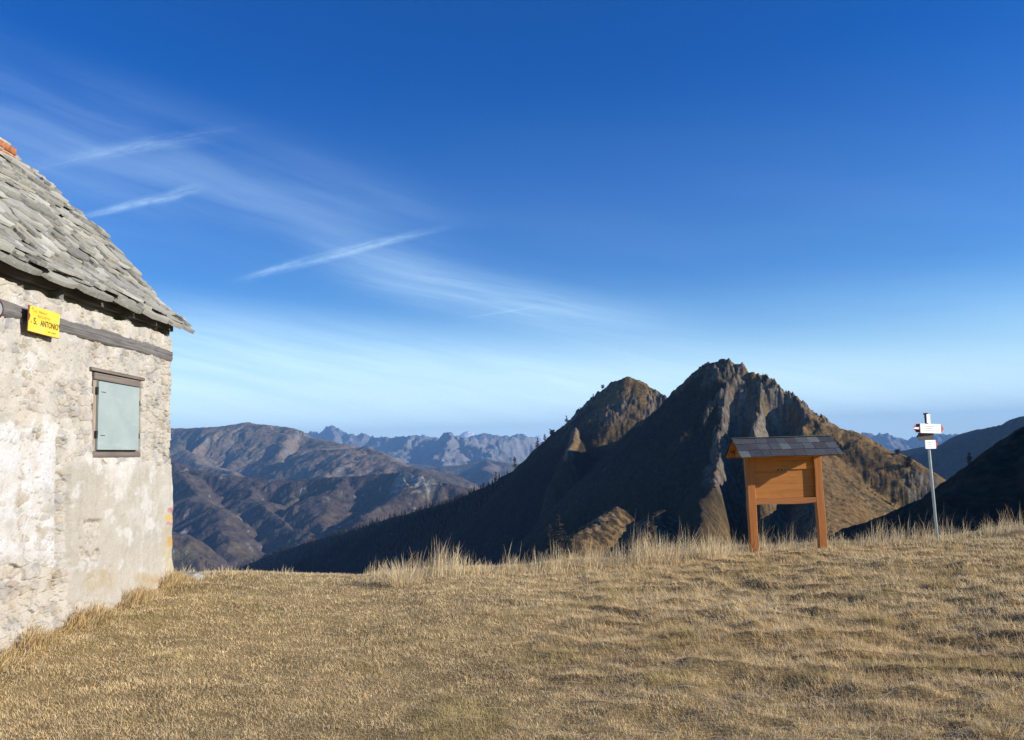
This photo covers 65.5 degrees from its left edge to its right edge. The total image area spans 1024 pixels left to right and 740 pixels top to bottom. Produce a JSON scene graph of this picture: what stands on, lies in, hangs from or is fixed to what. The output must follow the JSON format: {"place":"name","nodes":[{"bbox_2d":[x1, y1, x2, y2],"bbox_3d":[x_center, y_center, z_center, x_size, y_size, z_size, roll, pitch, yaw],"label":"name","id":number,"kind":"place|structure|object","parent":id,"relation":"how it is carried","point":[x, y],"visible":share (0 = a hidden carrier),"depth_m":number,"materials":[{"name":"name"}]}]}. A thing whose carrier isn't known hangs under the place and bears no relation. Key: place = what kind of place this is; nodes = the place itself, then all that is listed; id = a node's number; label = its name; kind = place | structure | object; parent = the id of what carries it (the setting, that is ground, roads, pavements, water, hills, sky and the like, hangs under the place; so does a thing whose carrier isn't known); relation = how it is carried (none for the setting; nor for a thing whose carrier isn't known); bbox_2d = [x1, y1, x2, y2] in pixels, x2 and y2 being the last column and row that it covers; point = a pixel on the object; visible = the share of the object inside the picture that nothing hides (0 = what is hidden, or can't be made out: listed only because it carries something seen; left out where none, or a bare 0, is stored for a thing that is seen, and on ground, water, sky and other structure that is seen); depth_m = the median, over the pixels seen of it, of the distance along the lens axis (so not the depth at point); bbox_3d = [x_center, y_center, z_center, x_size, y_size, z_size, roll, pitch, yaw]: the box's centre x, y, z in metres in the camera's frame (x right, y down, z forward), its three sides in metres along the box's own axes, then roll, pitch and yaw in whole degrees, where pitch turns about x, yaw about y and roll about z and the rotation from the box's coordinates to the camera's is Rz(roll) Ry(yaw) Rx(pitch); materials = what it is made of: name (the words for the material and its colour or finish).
{"place":"outdoors","nodes":[
{"label":"outdoors","id":0,"kind":"place"},
{"bbox_2d":[172,531,236,571],"bbox_3d":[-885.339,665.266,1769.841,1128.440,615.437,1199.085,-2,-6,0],"label":"valley spur","id":1,"kind":"structure","parent":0,"point":[197,555],"depth_m":1963.83,"materials":[{"name":"grey stone"}]},
{"bbox_2d":[169,457,470,567],"bbox_3d":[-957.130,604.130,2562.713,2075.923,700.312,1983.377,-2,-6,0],"label":"forested ridge","id":2,"kind":"structure","parent":0,"point":[234,520],"depth_m":2595.67,"materials":[{"name":"stone"}]},
{"bbox_2d":[168,422,479,490],"bbox_3d":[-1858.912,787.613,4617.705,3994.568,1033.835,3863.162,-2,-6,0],"label":"brown mountain","id":3,"kind":"structure","parent":0,"point":[251,450],"depth_m":4861.28,"materials":[{"name":"brown stone"}]},
{"bbox_2d":[306,425,543,465],"bbox_3d":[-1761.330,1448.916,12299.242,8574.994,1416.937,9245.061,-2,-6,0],"label":"jagged range","id":4,"kind":"structure","parent":0,"point":[448,449],"depth_m":10613.38,"materials":[{"name":"stone"}]},
{"bbox_2d":[236,376,666,574],"bbox_3d":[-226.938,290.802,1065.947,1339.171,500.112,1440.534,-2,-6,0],"label":"wooded ridge","id":5,"kind":"structure","parent":0,"point":[607,418],"depth_m":809.13,"materials":[{"name":"brown stone"}]},
{"bbox_2d":[230,470,512,574],"bbox_3d":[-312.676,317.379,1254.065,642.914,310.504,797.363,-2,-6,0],"label":"spur wood","id":6,"kind":"object","parent":5,"relation":"on","point":[458,522],"visible":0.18,"depth_m":1216.56,"materials":[{"name":"plant"}]},
{"bbox_2d":[534,438,539,450],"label":"larch tree","id":7,"kind":"object","parent":5,"relation":"on","point":[537,445],"visible":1,"depth_m":931.71,"materials":[{"name":"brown plant"}]},
{"bbox_2d":[549,429,555,435],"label":"bare shrub","id":8,"kind":"object","parent":5,"relation":"on","point":[552,432],"visible":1,"depth_m":929.89,"materials":[{"name":"brown plant"}]},
{"bbox_2d":[404,459,518,486],"bbox_3d":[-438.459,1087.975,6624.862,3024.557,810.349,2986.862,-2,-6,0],"label":"ridge","id":9,"kind":"structure","parent":0,"point":[478,474],"depth_m":6607.43,"materials":[{"name":"stone"}]},
{"bbox_2d":[458,431,547,442],"bbox_3d":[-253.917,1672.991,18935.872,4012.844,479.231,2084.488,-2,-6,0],"label":"snow peaks","id":10,"kind":"object","parent":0,"point":[466,434],"visible":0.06,"depth_m":18617.58,"materials":[{"name":"white snow"}]},
{"bbox_2d":[0,527,1023,739],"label":"ground","id":11,"kind":"structure","parent":0,"point":[614,647],"depth_m":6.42,"materials":[{"name":"brown plant"}]},
{"bbox_2d":[0,137,194,655],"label":"mountain hut","id":12,"kind":"object","parent":11,"relation":"on","point":[86,498],"visible":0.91,"depth_m":8.33,"materials":[{"name":"stone"}]},
{"bbox_2d":[0,300,3,317],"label":"round plaque","id":13,"kind":"object","parent":12,"relation":"attached to","point":[1,309],"visible":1,"depth_m":6.87,"materials":[{"name":"white paint"}]},
{"bbox_2d":[27,305,59,338],"bbox_3d":[-4.401,-0.451,7.494,0.013,0.247,0.505,-1,-6,0],"label":"trail sign","id":14,"kind":"object","parent":12,"relation":"attached to","point":[41,321],"visible":1,"depth_m":7.47,"materials":[{"name":"yellow metal"}]},
{"bbox_2d":[89,367,144,457],"bbox_3d":[-4.512,0.508,9.010,0.150,0.963,1.220,-2,-6,0],"label":"window","id":15,"kind":"structure","parent":12,"relation":"in","point":[115,405],"depth_m":8.92,"materials":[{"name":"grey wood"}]},
{"bbox_2d":[0,566,215,691],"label":"wall foot grass","id":16,"kind":"structure","parent":11,"relation":"on","point":[28,639],"depth_m":7.88,"materials":[{"name":"beige plant"}]},
{"bbox_2d":[181,572,202,579],"bbox_3d":[-4.346,2.777,10.687,0.401,0.117,0.273,-3,-6,8],"label":"rock","id":17,"kind":"object","parent":11,"relation":"on","point":[198,575],"visible":0.29,"depth_m":10.63,"materials":[{"name":"white stone"}]},
{"bbox_2d":[174,565,398,583],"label":"edge grass","id":18,"kind":"structure","parent":11,"relation":"on","point":[208,574],"depth_m":11.22,"materials":[{"name":"beige plant"}]},
{"bbox_2d":[371,551,427,586],"bbox_3d":[-1.488,2.666,10.740,0.949,0.465,0.944,-2,-6,0],"label":"grass tuft","id":19,"kind":"object","parent":11,"relation":"on","point":[400,575],"visible":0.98,"depth_m":10.62,"materials":[{"name":"beige plant"}]},
{"bbox_2d":[474,607,505,614],"bbox_3d":[-0.250,2.519,8.391,0.415,0.106,0.387,-2,-6,0],"label":"grass tuft","id":20,"kind":"object","parent":11,"relation":"on","point":[491,611],"visible":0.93,"depth_m":8.37,"materials":[{"name":"beige plant"}]},
{"bbox_2d":[628,532,683,565],"bbox_3d":[2.453,2.979,13.456,1.194,0.683,1.078,-1,-6,-12],"label":"grass tuft","id":21,"kind":"object","parent":11,"relation":"on","point":[661,554],"visible":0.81,"depth_m":13.37,"materials":[{"name":"beige plant"}]},
{"bbox_2d":[359,504,1023,585],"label":"tall grass","id":22,"kind":"structure","parent":11,"relation":"on","point":[454,565],"depth_m":13.20,"materials":[{"name":"beige plant"}]},
{"bbox_2d":[684,535,731,559],"bbox_3d":[3.425,3.024,13.813,0.956,0.550,0.889,1,-6,-24],"label":"grass tuft","id":23,"kind":"object","parent":11,"relation":"on","point":[707,554],"visible":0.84,"depth_m":13.63,"materials":[{"name":"beige plant"}]},
{"bbox_2d":[724,435,843,552],"bbox_3d":[5.172,2.499,15.066,1.964,2.474,0.959,-1,-6,-5],"label":"notice board","id":24,"kind":"object","parent":11,"relation":"on","point":[784,470],"visible":0.91,"depth_m":15.07,"materials":[{"name":"wood"}]},
{"bbox_2d":[913,413,943,539],"bbox_3d":[8.208,2.219,15.530,0.634,2.763,0.183,1,-6,-22],"label":"signpost","id":25,"kind":"object","parent":11,"relation":"on","point":[927,429],"visible":0.95,"depth_m":15.55,"materials":[{"name":"metal"}]},
{"bbox_2d":[914,571,958,589],"bbox_3d":[5.106,2.518,9.572,0.634,0.262,0.657,-2,-6,0],"label":"grass tuft","id":26,"kind":"object","parent":11,"relation":"on","point":[945,582],"visible":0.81,"depth_m":9.54,"materials":[{"name":"beige plant"}]},
{"bbox_2d":[962,715,1023,739],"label":"grass tuft","id":27,"kind":"object","parent":11,"relation":"on","point":[1003,733],"visible":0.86,"depth_m":4.36,"materials":[{"name":"beige plant"}]},
{"bbox_2d":[0,0,1023,439],"label":"sky","id":28,"kind":"structure","parent":0,"point":[376,218],"materials":[{"name":"blue"}]},
{"bbox_2d":[472,358,945,565],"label":"rocky peak","id":29,"kind":"structure","parent":0,"point":[666,466],"depth_m":520.32,"materials":[{"name":"stone"}]},
{"bbox_2d":[545,524,554,550],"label":"larch tree","id":30,"kind":"object","parent":29,"relation":"on","point":[549,544],"visible":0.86,"depth_m":342.46,"materials":[{"name":"brown plant"}]},
{"bbox_2d":[550,515,567,549],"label":"larch tree","id":31,"kind":"object","parent":29,"relation":"on","point":[558,534],"visible":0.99,"depth_m":317.37,"materials":[{"name":"brown plant"}]},
{"bbox_2d":[563,537,574,554],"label":"conifer tree","id":32,"kind":"object","parent":29,"relation":"on","point":[568,542],"visible":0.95,"depth_m":313.28,"materials":[{"name":"green plant"}]},
{"bbox_2d":[761,373,767,380],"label":"bare shrub","id":33,"kind":"object","parent":29,"relation":"on","point":[764,376],"visible":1,"depth_m":573.34,"materials":[{"name":"brown plant"}]},
{"bbox_2d":[889,491,898,506],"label":"larch tree","id":34,"kind":"object","parent":29,"relation":"on","point":[894,500],"visible":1,"depth_m":455.19,"materials":[{"name":"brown plant"}]},
{"bbox_2d":[902,456,912,466],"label":"bare shrub","id":35,"kind":"object","parent":29,"relation":"on","point":[908,460],"visible":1,"depth_m":479.34,"materials":[{"name":"brown plant"}]},
{"bbox_2d":[861,432,958,451],"bbox_3d":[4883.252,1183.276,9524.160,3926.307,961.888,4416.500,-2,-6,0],"label":"distant range","id":36,"kind":"structure","parent":0,"point":[889,442],"depth_m":10542.40,"materials":[{"name":"stone"}]},
{"bbox_2d":[827,427,1023,541],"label":"dark hillside","id":37,"kind":"structure","parent":0,"point":[989,484],"depth_m":161.03,"materials":[{"name":"plant"}]},
{"bbox_2d":[965,452,974,467],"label":"larch tree","id":38,"kind":"object","parent":37,"relation":"on","point":[969,462],"visible":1,"depth_m":191.47,"materials":[{"name":"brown plant"}]},
{"bbox_2d":[900,416,1023,479],"bbox_3d":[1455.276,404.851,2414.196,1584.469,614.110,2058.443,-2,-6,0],"label":"hill","id":39,"kind":"structure","parent":0,"point":[948,457],"depth_m":2442.95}
]}

